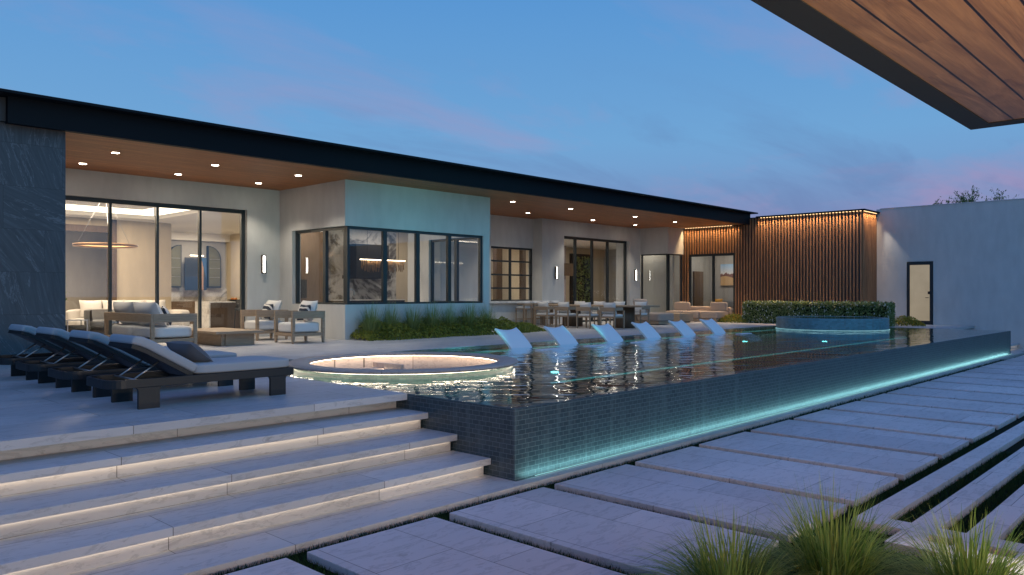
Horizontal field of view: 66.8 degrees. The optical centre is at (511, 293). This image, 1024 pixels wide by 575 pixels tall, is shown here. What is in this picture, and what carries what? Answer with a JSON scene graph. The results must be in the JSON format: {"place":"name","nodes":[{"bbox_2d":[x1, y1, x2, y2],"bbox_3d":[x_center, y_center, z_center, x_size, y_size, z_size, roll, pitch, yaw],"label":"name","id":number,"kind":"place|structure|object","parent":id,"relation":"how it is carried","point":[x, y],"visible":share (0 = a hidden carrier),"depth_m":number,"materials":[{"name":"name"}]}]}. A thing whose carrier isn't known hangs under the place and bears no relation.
{"place":"outdoors","nodes":[
{"label":"outdoors","id":0,"kind":"place"},
{"bbox_2d":[195,301,239,328],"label":"kitchen island","id":1,"kind":"structure","parent":0,"point":[217,314],"depth_m":24.70,"materials":[{"name":"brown stone"}]},
{"bbox_2d":[0,355,1023,574],"bbox_3d":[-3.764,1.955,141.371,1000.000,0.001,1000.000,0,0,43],"label":"ground","id":2,"kind":"structure","parent":0,"point":[1017,446],"depth_m":7.47,"materials":[{"name":"plant"}]},
{"bbox_2d":[0,401,395,496],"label":"deck base","id":3,"kind":"object","parent":2,"relation":"on","point":[59,448],"depth_m":7.24,"materials":[{"name":"stone"}]},
{"bbox_2d":[0,317,973,450],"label":"deck","id":4,"kind":"structure","parent":3,"relation":"on","point":[34,413],"depth_m":8.49,"materials":[{"name":"concrete"}]},
{"bbox_2d":[0,122,65,354],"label":"stone wall","id":5,"kind":"structure","parent":4,"relation":"on","point":[32,227],"depth_m":13.19,"materials":[{"name":"stone"}]},
{"bbox_2d":[0,324,81,379],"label":"sun lounger","id":6,"kind":"object","parent":4,"relation":"on","point":[27,332],"visible":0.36,"depth_m":10.52,"materials":[{"name":"metal"}]},
{"bbox_2d":[66,319,87,331],"bbox_3d":[-10.839,0.900,19.235,0.500,0.500,0.500,0,0,43],"label":"side table","id":7,"kind":"object","parent":4,"relation":"on","point":[70,328],"visible":0.5,"depth_m":19.12,"materials":[{"name":"wood"}]},
{"bbox_2d":[16,327,169,387],"bbox_3d":[-5.293,0.787,10.187,0.740,0.727,2.000,0,0,43],"label":"sun lounger","id":8,"kind":"object","parent":4,"relation":"on","point":[58,337],"visible":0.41,"depth_m":9.67,"materials":[{"name":"metal"}]},
{"bbox_2d":[84,309,118,334],"bbox_3d":[-10.390,0.770,19.636,0.700,0.720,0.798,0,0,43],"label":"tub chair","id":9,"kind":"object","parent":4,"relation":"on","point":[94,318],"visible":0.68,"depth_m":19.71,"materials":[{"name":"grey fabric"}]},
{"bbox_2d":[66,300,189,325],"bbox_3d":[-11.124,0.633,22.605,1.050,0.890,3.100,0,0,43],"label":"indoor sofa","id":10,"kind":"object","parent":4,"relation":"on","point":[79,313],"visible":0.28,"depth_m":22.00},
{"bbox_2d":[48,330,236,397],"bbox_3d":[-4.372,0.787,9.313,0.740,0.727,2.000,0,0,43],"label":"sun lounger","id":11,"kind":"object","parent":4,"relation":"on","point":[97,342],"visible":0.5,"depth_m":8.85,"materials":[{"name":"fabric"}]},
{"bbox_2d":[104,301,196,343],"bbox_3d":[-7.719,0.662,16.523,2.550,0.976,0.932,0,0,43],"label":"outdoor sofa","id":12,"kind":"object","parent":4,"relation":"on","point":[147,320],"visible":0.89,"depth_m":15.86,"materials":[{"name":"fabric"}]},
{"bbox_2d":[161,305,171,325],"bbox_3d":[-7.200,0.470,16.170,0.211,0.448,0.502,0,0,-28],"label":"pillow","id":13,"kind":"object","parent":12,"relation":"on","point":[164,310],"visible":0.39,"depth_m":16.01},
{"bbox_2d":[86,334,293,409],"bbox_3d":[-3.465,0.787,8.453,0.740,0.727,2.000,0,0,43],"label":"sun lounger","id":14,"kind":"object","parent":4,"relation":"on","point":[177,369],"visible":0.99,"depth_m":8.15,"materials":[{"name":"fabric"}]},
{"bbox_2d":[165,341,212,361],"bbox_3d":[-3.506,0.635,8.423,0.500,0.242,0.274,0,0,35],"label":"pillow","id":15,"kind":"object","parent":14,"relation":"on","point":[191,351],"visible":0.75,"depth_m":8.31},
{"bbox_2d":[190,327,263,345],"bbox_3d":[-6.660,0.988,17.683,2.000,0.325,1.120,0,0,43],"label":"coffee table","id":16,"kind":"object","parent":4,"relation":"on","point":[221,336],"visible":0.86,"depth_m":17.22,"materials":[{"name":"brown wood"}]},
{"bbox_2d":[234,300,239,327],"bbox_3d":[-8.492,0.675,24.588,0.500,0.951,0.540,0,0,43],"label":"island stool","id":17,"kind":"object","parent":4,"relation":"on","point":[237,307],"visible":0.3,"depth_m":24.39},
{"bbox_2d":[240,300,287,340],"bbox_3d":[-6.189,0.658,19.416,0.820,0.984,0.862,0,0,43],"label":"outdoor armchair","id":18,"kind":"object","parent":4,"relation":"on","point":[266,326],"visible":0.6,"depth_m":19.16,"materials":[{"name":"brown wood"}]},
{"bbox_2d":[261,304,273,318],"bbox_3d":[-6.112,0.450,19.381,0.460,0.385,0.180,0,0,43],"label":"pillow","id":19,"kind":"object","parent":18,"relation":"on","point":[268,306],"visible":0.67,"depth_m":19.30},
{"bbox_2d":[274,300,324,343],"bbox_3d":[-4.983,0.658,18.217,0.820,0.984,0.862,0,0,43],"label":"outdoor armchair","id":20,"kind":"object","parent":4,"relation":"on","point":[293,329],"visible":0.98,"depth_m":18.06,"materials":[{"name":"brown wood"}]},
{"bbox_2d":[297,304,310,320],"bbox_3d":[-4.878,0.450,18.212,0.460,0.385,0.180,0,0,43],"label":"pillow","id":21,"kind":"object","parent":20,"relation":"on","point":[305,308],"visible":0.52,"depth_m":18.13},
{"bbox_2d":[300,232,322,301],"bbox_3d":[-7.130,-0.450,25.639,0.670,3.200,2.000,0,0,43],"label":"tall cabinet","id":22,"kind":"object","parent":4,"relation":"on","point":[311,266],"visible":0.29,"depth_m":25.70,"materials":[{"name":"brown wood"}]},
{"bbox_2d":[329,299,404,302],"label":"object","id":23,"kind":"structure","parent":4,"relation":"on","point":[375,300],"depth_m":27.65,"materials":[{"name":"stone"}]},
{"bbox_2d":[354,298,390,338],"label":"ornamental grass","id":24,"kind":"object","parent":4,"relation":"on","point":[369,324],"depth_m":19.23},
{"bbox_2d":[379,301,402,338],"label":"ornamental grass","id":25,"kind":"object","parent":4,"relation":"on","point":[389,317],"depth_m":19.72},
{"bbox_2d":[400,302,426,337],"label":"ornamental grass","id":26,"kind":"object","parent":4,"relation":"on","point":[409,321],"depth_m":20.14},
{"bbox_2d":[418,300,446,336],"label":"ornamental grass","id":27,"kind":"object","parent":4,"relation":"on","point":[432,316],"depth_m":20.64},
{"bbox_2d":[350,316,529,340],"bbox_3d":[-1.715,0.904,20.951,1.060,0.559,5.727,0,0,43],"label":"ground cover","id":28,"kind":"object","parent":4,"relation":"on","point":[463,329],"visible":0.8,"depth_m":20.44,"materials":[{"name":"plant"}]},
{"bbox_2d":[0,88,879,339],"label":"house","id":29,"kind":"structure","parent":4,"relation":"on","point":[469,233],"depth_m":23.97,"materials":[{"name":"paint"}]},
{"bbox_2d":[72,203,137,247],"bbox_3d":[-11.030,-1.903,21.069,1.580,1.278,1.580,0,0,43],"label":"ring pendant","id":30,"kind":"object","parent":29,"relation":"hanging from","point":[94,244],"visible":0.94,"depth_m":21.00,"materials":[{"name":"brown metal"}]},
{"bbox_2d":[66,195,244,334],"bbox_3d":[-9.059,-0.535,18.738,0.093,3.370,5.530,0,0,43],"label":"window","id":31,"kind":"structure","parent":29,"relation":"in","point":[73,198],"depth_m":19.14,"materials":[{"name":"black metal"}]},
{"bbox_2d":[171,245,181,287],"bbox_3d":[-12.712,-1.030,29.209,0.156,1.620,0.520,0,0,43],"label":"arched cabinet","id":32,"kind":"object","parent":29,"relation":"attached to","point":[176,266],"visible":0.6,"depth_m":29.20,"materials":[{"name":"black glass"}]},
{"bbox_2d":[185,255,206,289],"bbox_3d":[-12.028,-0.785,29.594,0.160,1.330,0.840,0,0,43],"label":"abstract painting","id":33,"kind":"object","parent":29,"relation":"attached to","point":[191,273],"visible":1,"depth_m":29.55},
{"bbox_2d":[206,246,220,287],"bbox_3d":[-11.646,-1.030,30.334,0.156,1.620,0.520,0,0,43],"label":"arched cabinet","id":34,"kind":"object","parent":29,"relation":"attached to","point":[213,256],"visible":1,"depth_m":30.25,"materials":[{"name":"black glass"}]},
{"bbox_2d":[261,255,265,273],"bbox_3d":[-6.694,-0.785,20.926,0.090,0.504,0.100,0,0,43],"label":"wall sconce","id":35,"kind":"object","parent":29,"relation":"attached to","point":[263,264],"depth_m":20.90,"materials":[{"name":"glass"}]},
{"bbox_2d":[296,226,344,304],"bbox_3d":[-4.972,-0.700,20.198,2.310,1.960,0.093,0,0,43],"label":"window","id":36,"kind":"structure","parent":29,"relation":"in","point":[325,231],"depth_m":20.01,"materials":[{"name":"black metal"}]},
{"bbox_2d":[342,244,390,278],"bbox_3d":[-5.171,-1.120,27.640,0.840,1.200,1.500,0,0,43],"label":"range hood","id":37,"kind":"object","parent":29,"relation":"attached to","point":[358,252],"visible":0.75,"depth_m":27.18,"materials":[{"name":"metal"}]},
{"bbox_2d":[360,233,403,272],"bbox_3d":[-4.002,-1.465,24.120,0.112,1.651,1.700,0,0,43],"label":"linear pendant","id":38,"kind":"object","parent":29,"relation":"hanging from","point":[389,265],"visible":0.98,"depth_m":24.21,"materials":[{"name":"glass"}]},
{"bbox_2d":[345,226,481,304],"bbox_3d":[-2.517,-0.700,21.031,0.093,1.960,4.680,0,0,43],"label":"window","id":39,"kind":"structure","parent":29,"relation":"in","point":[347,228],"depth_m":20.91,"materials":[{"name":"black metal"}]},
{"bbox_2d":[431,237,476,301],"bbox_3d":[-1.730,-0.700,23.697,2.200,1.960,0.093,0,0,43],"label":"window","id":40,"kind":"structure","parent":29,"relation":"in","point":[456,240],"depth_m":23.65,"materials":[{"name":"black metal"}]},
{"bbox_2d":[491,246,531,300],"bbox_3d":[-0.052,-0.710,28.733,0.093,1.980,2.270,0,0,43],"label":"window","id":41,"kind":"structure","parent":29,"relation":"in","point":[530,250],"depth_m":28.78,"materials":[{"name":"black metal"}]},
{"bbox_2d":[570,253,589,303],"bbox_3d":[3.517,-0.545,39.936,0.130,2.950,1.600,0,0,43],"label":"garden window","id":42,"kind":"structure","parent":29,"relation":"in","point":[571,254],"depth_m":39.89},
{"bbox_2d":[564,236,626,321],"bbox_3d":[3.385,-0.545,31.834,0.093,3.390,4.380,0,0,43],"label":"window","id":43,"kind":"structure","parent":29,"relation":"in","point":[575,239],"depth_m":31.68,"materials":[{"name":"black metal"}]},
{"bbox_2d":[641,254,667,310],"bbox_3d":[6.150,-0.270,33.505,1.320,2.840,0.090,0,0,43],"label":"door frame","id":44,"kind":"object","parent":29,"relation":"in","point":[645,254],"depth_m":33.13,"materials":[{"name":"black metal"}]},
{"bbox_2d":[668,254,681,310],"bbox_3d":[7.034,-0.270,33.500,0.090,2.840,1.100,0,0,43],"label":"window","id":45,"kind":"structure","parent":29,"relation":"in","point":[680,255],"depth_m":33.10,"materials":[{"name":"black glass"}]},
{"bbox_2d":[693,271,702,305],"bbox_3d":[8.690,0.065,36.271,0.100,2.170,0.800,0,0,43],"label":"inner door","id":46,"kind":"structure","parent":29,"relation":"in","point":[697,275],"depth_m":36.14,"materials":[{"name":"brown wood"}]},
{"bbox_2d":[689,253,734,313],"bbox_3d":[8.492,-0.255,32.967,2.160,2.810,0.093,0,0,43],"label":"sliding door","id":47,"kind":"structure","parent":29,"relation":"in","point":[713,255],"depth_m":32.89,"materials":[{"name":"black metal"}]},
{"bbox_2d":[720,264,732,285],"bbox_3d":[10.272,-0.870,36.342,1.100,1.000,0.060,0,0,43],"label":"desert painting","id":48,"kind":"object","parent":29,"relation":"attached to","point":[726,274],"visible":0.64,"depth_m":36.48},
{"bbox_2d":[439,300,465,333],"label":"ornamental grass","id":49,"kind":"object","parent":4,"relation":"on","point":[449,312],"depth_m":21.19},
{"bbox_2d":[458,299,487,334],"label":"ornamental grass","id":50,"kind":"object","parent":4,"relation":"on","point":[468,317],"depth_m":21.62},
{"bbox_2d":[476,303,505,333],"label":"ornamental grass","id":51,"kind":"object","parent":4,"relation":"on","point":[486,315],"depth_m":22.12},
{"bbox_2d":[490,301,551,323],"bbox_3d":[-0.491,0.715,27.613,0.670,0.870,5.200,0,0,43],"label":"bar counter","id":52,"kind":"object","parent":4,"relation":"on","point":[505,309],"visible":0.23,"depth_m":27.92,"materials":[{"name":"white stone"}]},
{"bbox_2d":[515,301,532,322],"bbox_3d":[0.422,0.706,27.642,0.455,0.887,0.470,0,0,43],"label":"bar stool","id":53,"kind":"object","parent":4,"relation":"on","point":[526,305],"visible":0.87,"depth_m":27.51,"materials":[{"name":"brown wood"}]},
{"bbox_2d":[509,322,545,331],"bbox_3d":[0.449,1.004,23.346,0.800,0.344,1.353,0,0,43],"label":"shrub","id":54,"kind":"object","parent":4,"relation":"on","point":[529,327],"visible":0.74,"depth_m":23.26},
{"bbox_2d":[525,301,541,324],"bbox_3d":[0.780,0.706,28.020,0.455,0.887,0.470,0,0,43],"label":"bar stool","id":55,"kind":"object","parent":4,"relation":"on","point":[535,303],"visible":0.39,"depth_m":27.92,"materials":[{"name":"brown wood"}]},
{"bbox_2d":[534,302,556,326],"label":"dining chair","id":56,"kind":"object","parent":4,"relation":"on","point":[541,307],"visible":0.83,"depth_m":26.66,"materials":[{"name":"brown wood"}]},
{"bbox_2d":[542,301,551,324],"bbox_3d":[1.138,0.706,28.397,0.455,0.887,0.470,0,0,43],"label":"bar stool","id":57,"kind":"object","parent":4,"relation":"on","point":[543,316],"visible":0.2,"depth_m":28.39,"materials":[{"name":"brown wood"}]},
{"bbox_2d":[545,300,559,324],"bbox_3d":[1.496,0.706,28.774,0.455,0.887,0.470,0,0,43],"label":"bar stool","id":58,"kind":"object","parent":4,"relation":"on","point":[554,302],"visible":0.3,"depth_m":28.66,"materials":[{"name":"brown wood"}]},
{"bbox_2d":[554,302,575,327],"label":"dining chair","id":59,"kind":"object","parent":4,"relation":"on","point":[564,308],"visible":0.91,"depth_m":26.03,"materials":[{"name":"brown wood"}]},
{"bbox_2d":[577,256,589,301],"bbox_3d":[3.631,-0.395,39.809,0.296,3.070,1.545,0,0,43],"label":"leafy plant","id":60,"kind":"object","parent":4,"relation":"on","point":[579,273],"visible":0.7,"depth_m":39.83,"materials":[{"name":"green plant"}]},
{"bbox_2d":[576,302,599,328],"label":"dining chair","id":61,"kind":"object","parent":4,"relation":"on","point":[585,307],"visible":0.95,"depth_m":25.41,"materials":[{"name":"brown wood"}]},
{"bbox_2d":[585,301,604,324],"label":"dining chair","id":62,"kind":"object","parent":4,"relation":"on","point":[596,303],"visible":0.29,"depth_m":28.04,"materials":[{"name":"white wood"}]},
{"bbox_2d":[548,304,659,327],"bbox_3d":[2.934,0.775,26.639,4.300,0.750,1.100,0,0,43],"label":"dining table","id":63,"kind":"object","parent":4,"relation":"on","point":[629,314],"visible":0.63,"depth_m":25.62,"materials":[{"name":"brown wood"}]},
{"bbox_2d":[600,302,624,328],"bbox_3d":[3.216,0.718,24.903,0.600,0.864,0.558,0,0,43],"label":"dining chair","id":64,"kind":"object","parent":4,"relation":"on","point":[609,309],"visible":0.94,"depth_m":24.76,"materials":[{"name":"brown wood"}]},
{"bbox_2d":[605,301,624,323],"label":"dining chair","id":65,"kind":"object","parent":4,"relation":"on","point":[619,303],"visible":0.08,"depth_m":27.44,"materials":[{"name":"fabric"}]},
{"bbox_2d":[635,302,649,322],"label":"dining chair","id":66,"kind":"object","parent":4,"relation":"on","point":[641,310],"visible":0.63,"depth_m":26.78,"materials":[{"name":"fabric"}]},
{"bbox_2d":[633,298,673,323],"bbox_3d":[4.992,0.656,29.029,1.900,0.928,1.040,0,0,43],"label":"chaise sofa","id":67,"kind":"object","parent":4,"relation":"on","point":[658,318],"visible":0.55,"depth_m":28.38,"materials":[{"name":"grey fabric"}]},
{"bbox_2d":[673,313,692,322],"bbox_3d":[6.431,0.970,30.764,1.100,0.360,1.000,0,0,43],"label":"table","id":68,"kind":"object","parent":4,"relation":"on","point":[686,317],"visible":0.46,"depth_m":30.33,"materials":[{"name":"brown wood"}]},
{"bbox_2d":[666,302,731,321],"bbox_3d":[7.671,0.735,32.028,2.460,0.770,1.180,0,0,43],"label":"sectional sofa","id":69,"kind":"object","parent":4,"relation":"on","point":[715,311],"visible":0.81,"depth_m":31.50,"materials":[{"name":"beige fabric"}]},
{"bbox_2d":[715,299,732,313],"bbox_3d":[9.893,0.660,35.578,2.000,0.830,1.050,0,0,43],"label":"grey sofa","id":70,"kind":"object","parent":4,"relation":"on","point":[730,304],"visible":0.12,"depth_m":35.84,"materials":[{"name":"fabric"}]},
{"bbox_2d":[718,312,749,322],"bbox_3d":[8.758,0.963,30.692,1.377,0.426,0.904,0,0,43],"label":"flowering shrub","id":71,"kind":"object","parent":4,"relation":"on","point":[735,318],"visible":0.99,"depth_m":30.50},
{"bbox_2d":[741,300,895,326],"bbox_3d":[11.184,0.714,28.730,5.508,0.966,0.740,0,0,43],"label":"clipped hedge","id":72,"kind":"object","parent":4,"relation":"on","point":[751,312],"visible":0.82,"depth_m":28.50,"materials":[{"name":"green plant"}]},
{"bbox_2d":[895,315,925,325],"bbox_3d":[13.945,0.965,27.566,1.377,0.411,0.912,0,0,43],"label":"flowering shrub","id":73,"kind":"object","parent":4,"relation":"on","point":[904,319],"visible":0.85,"depth_m":27.35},
{"bbox_2d":[225,558,323,574],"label":"paving slab","id":74,"kind":"structure","parent":2,"relation":"on","point":[285,566],"depth_m":5.29,"materials":[{"name":"concrete"}]},
{"bbox_2d":[307,517,622,574],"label":"paving slab","id":75,"kind":"structure","parent":2,"relation":"on","point":[434,546],"depth_m":5.57,"materials":[{"name":"concrete"}]},
{"bbox_2d":[450,487,778,574],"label":"paving slab","id":76,"kind":"structure","parent":2,"relation":"on","point":[590,529],"depth_m":6.23,"materials":[{"name":"concrete"}]},
{"bbox_2d":[301,331,1010,480],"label":"swimming pool","id":77,"kind":"structure","parent":2,"relation":"on","point":[521,443],"depth_m":9.75,"materials":[{"name":"tile"}]},
{"bbox_2d":[288,352,517,404],"bbox_3d":[-1.666,1.484,12.080,3.520,0.892,3.520,0,0,43],"label":"hot tub","id":78,"kind":"object","parent":77,"relation":"in","point":[403,365],"visible":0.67,"depth_m":11.65,"materials":[{"name":"stone"}]},
{"bbox_2d":[494,328,565,362],"bbox_3d":[0.444,1.085,16.295,1.650,0.680,0.660,0,0,43],"label":"pool chair","id":79,"kind":"object","parent":77,"relation":"on","point":[514,338],"visible":0.43,"depth_m":16.59,"materials":[{"name":"white plastic"}]},
{"bbox_2d":[543,325,604,351],"bbox_3d":[1.538,1.085,17.449,1.650,0.680,0.660,0,0,43],"label":"pool chair","id":80,"kind":"object","parent":77,"relation":"on","point":[561,335],"visible":0.41,"depth_m":17.75,"materials":[{"name":"white plastic"}]},
{"bbox_2d":[591,323,650,351],"bbox_3d":[2.762,1.085,18.740,1.650,0.680,0.660,0,0,43],"label":"pool chair","id":81,"kind":"object","parent":77,"relation":"on","point":[607,332],"visible":0.47,"depth_m":19.03,"materials":[{"name":"white plastic"}]},
{"bbox_2d":[631,321,687,339],"bbox_3d":[3.932,1.085,19.974,1.650,0.680,0.660,0,0,43],"label":"pool chair","id":82,"kind":"object","parent":77,"relation":"on","point":[645,329],"visible":0.36,"depth_m":20.27,"materials":[{"name":"white plastic"}]},
{"bbox_2d":[668,320,722,342],"bbox_3d":[5.157,1.085,21.266,1.650,0.680,0.660,0,0,43],"label":"pool chair","id":83,"kind":"object","parent":77,"relation":"on","point":[681,327],"visible":0.43,"depth_m":21.55,"materials":[{"name":"white plastic"}]},
{"bbox_2d":[699,318,749,333],"bbox_3d":[6.326,1.085,22.499,1.650,0.680,0.660,0,0,43],"label":"pool chair","id":84,"kind":"object","parent":77,"relation":"on","point":[712,325],"visible":0.34,"depth_m":22.79,"materials":[{"name":"white plastic"}]},
{"bbox_2d":[776,316,889,330],"bbox_3d":[10.397,1.230,25.282,3.440,0.900,3.440,0,0,43],"label":"round basin","id":85,"kind":"object","parent":77,"relation":"on","point":[834,323],"visible":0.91,"depth_m":23.94,"materials":[{"name":"tile"}]},
{"bbox_2d":[555,464,846,542],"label":"paving slab","id":86,"kind":"structure","parent":2,"relation":"on","point":[668,493],"depth_m":7.15,"materials":[{"name":"concrete"}]},
{"bbox_2d":[610,503,848,574],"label":"fountain grass","id":87,"kind":"object","parent":2,"relation":"on","point":[734,564],"depth_m":4.87,"materials":[{"name":"plant"}]},
{"bbox_2d":[635,446,897,507],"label":"paving slab","id":88,"kind":"structure","parent":2,"relation":"on","point":[776,475],"depth_m":8.10,"materials":[{"name":"concrete"}]},
{"bbox_2d":[669,473,953,574],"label":"fountain grass","id":89,"kind":"object","parent":2,"relation":"on","point":[841,556],"depth_m":4.95,"materials":[{"name":"plant"}]},
{"bbox_2d":[699,432,937,480],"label":"paving slab","id":90,"kind":"structure","parent":2,"relation":"on","point":[901,465],"depth_m":9.12,"materials":[{"name":"concrete"}]},
{"bbox_2d":[751,420,968,459],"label":"paving slab","id":91,"kind":"structure","parent":2,"relation":"on","point":[938,447],"depth_m":10.13,"materials":[{"name":"concrete"}]},
{"bbox_2d":[794,409,994,442],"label":"paving slab","id":92,"kind":"structure","parent":2,"relation":"on","point":[970,432],"depth_m":11.13,"materials":[{"name":"concrete"}]},
{"bbox_2d":[830,401,1015,429],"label":"paving slab","id":93,"kind":"structure","parent":2,"relation":"on","point":[998,421],"depth_m":12.15,"materials":[{"name":"concrete"}]},
{"bbox_2d":[854,500,1023,574],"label":"fountain grass","id":94,"kind":"object","parent":2,"relation":"on","point":[978,564],"depth_m":4.80,"materials":[{"name":"plant"}]},
{"bbox_2d":[860,393,1023,418],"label":"paving slab","id":95,"kind":"structure","parent":2,"relation":"on","point":[980,406],"depth_m":13.23,"materials":[{"name":"concrete"}]},
{"bbox_2d":[876,198,1023,348],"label":"boundary wall","id":96,"kind":"structure","parent":2,"relation":"on","point":[961,264],"depth_m":27.87,"materials":[{"name":"white paint"}]},
{"bbox_2d":[907,261,932,324],"bbox_3d":[15.063,-0.010,28.691,0.880,2.320,0.171,0,0,43],"label":"door","id":97,"kind":"structure","parent":96,"relation":"in","point":[919,274],"depth_m":28.69,"materials":[{"name":"wood"}]},
{"bbox_2d":[887,387,1023,404],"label":"paving slab","id":98,"kind":"structure","parent":2,"relation":"on","point":[971,396],"depth_m":14.29,"materials":[{"name":"concrete"}]},
{"bbox_2d":[910,381,1023,395],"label":"paving slab","id":99,"kind":"structure","parent":2,"relation":"on","point":[976,388],"depth_m":15.43,"materials":[{"name":"concrete"}]},
{"bbox_2d":[933,185,1018,204],"bbox_3d":[24.167,-1.809,39.273,4.978,7.527,5.639,0,0,43],"label":"garden tree","id":100,"kind":"object","parent":2,"relation":"on","point":[962,198],"visible":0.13,"depth_m":39.38,"materials":[{"name":"green plant"}]},
{"bbox_2d":[931,376,1023,387],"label":"paving slab","id":101,"kind":"structure","parent":2,"relation":"on","point":[988,382],"depth_m":16.56,"materials":[{"name":"concrete"}]},
{"bbox_2d":[949,372,1023,380],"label":"paving slab","id":102,"kind":"structure","parent":2,"relation":"on","point":[992,376],"depth_m":17.55,"materials":[{"name":"concrete"}]},
{"bbox_2d":[965,368,1023,374],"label":"paving slab","id":103,"kind":"structure","parent":2,"relation":"on","point":[999,371],"depth_m":18.68,"materials":[{"name":"concrete"}]},
{"bbox_2d":[979,364,1023,369],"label":"paving slab","id":104,"kind":"structure","parent":2,"relation":"on","point":[1009,367],"depth_m":19.70,"materials":[{"name":"concrete"}]},
{"bbox_2d":[993,361,1023,365],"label":"paving slab","id":105,"kind":"structure","parent":2,"relation":"on","point":[1011,363],"depth_m":20.81,"materials":[{"name":"concrete"}]},
{"bbox_2d":[1004,358,1023,361],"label":"paving slab","id":106,"kind":"structure","parent":2,"relation":"on","point":[1017,359],"depth_m":22.07,"materials":[{"name":"concrete"}]},
{"bbox_2d":[0,0,1023,217],"label":"sky","id":107,"kind":"structure","parent":0,"point":[722,103],"materials":[{"name":"blue"}]},
{"bbox_2d":[65,348,1023,574],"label":"path","id":108,"kind":"structure","parent":0,"point":[226,553],"depth_m":6.50,"materials":[{"name":"concrete"}]},
{"bbox_2d":[0,407,490,574],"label":"stone steps","id":109,"kind":"structure","parent":108,"relation":"on","point":[73,548],"depth_m":6.42,"materials":[{"name":"stone"}]},
{"bbox_2d":[1011,343,1019,349],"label":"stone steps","id":110,"kind":"structure","parent":108,"relation":"on","point":[1013,345],"depth_m":26.16,"materials":[{"name":"stone"}]},
{"bbox_2d":[287,326,1004,408],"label":"pool water","id":111,"kind":"structure","parent":0,"point":[752,351],"depth_m":14.19,"materials":[{"name":"liquid"}]},
{"bbox_2d":[751,0,1023,129],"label":"canopy","id":112,"kind":"object","parent":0,"point":[961,62],"visible":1,"depth_m":4.45,"materials":[{"name":"brown wood"}]},
{"bbox_2d":[851,421,1023,574],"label":"stone strip path","id":113,"kind":"structure","parent":0,"point":[983,487],"depth_m":7.01,"materials":[{"name":"stone"}]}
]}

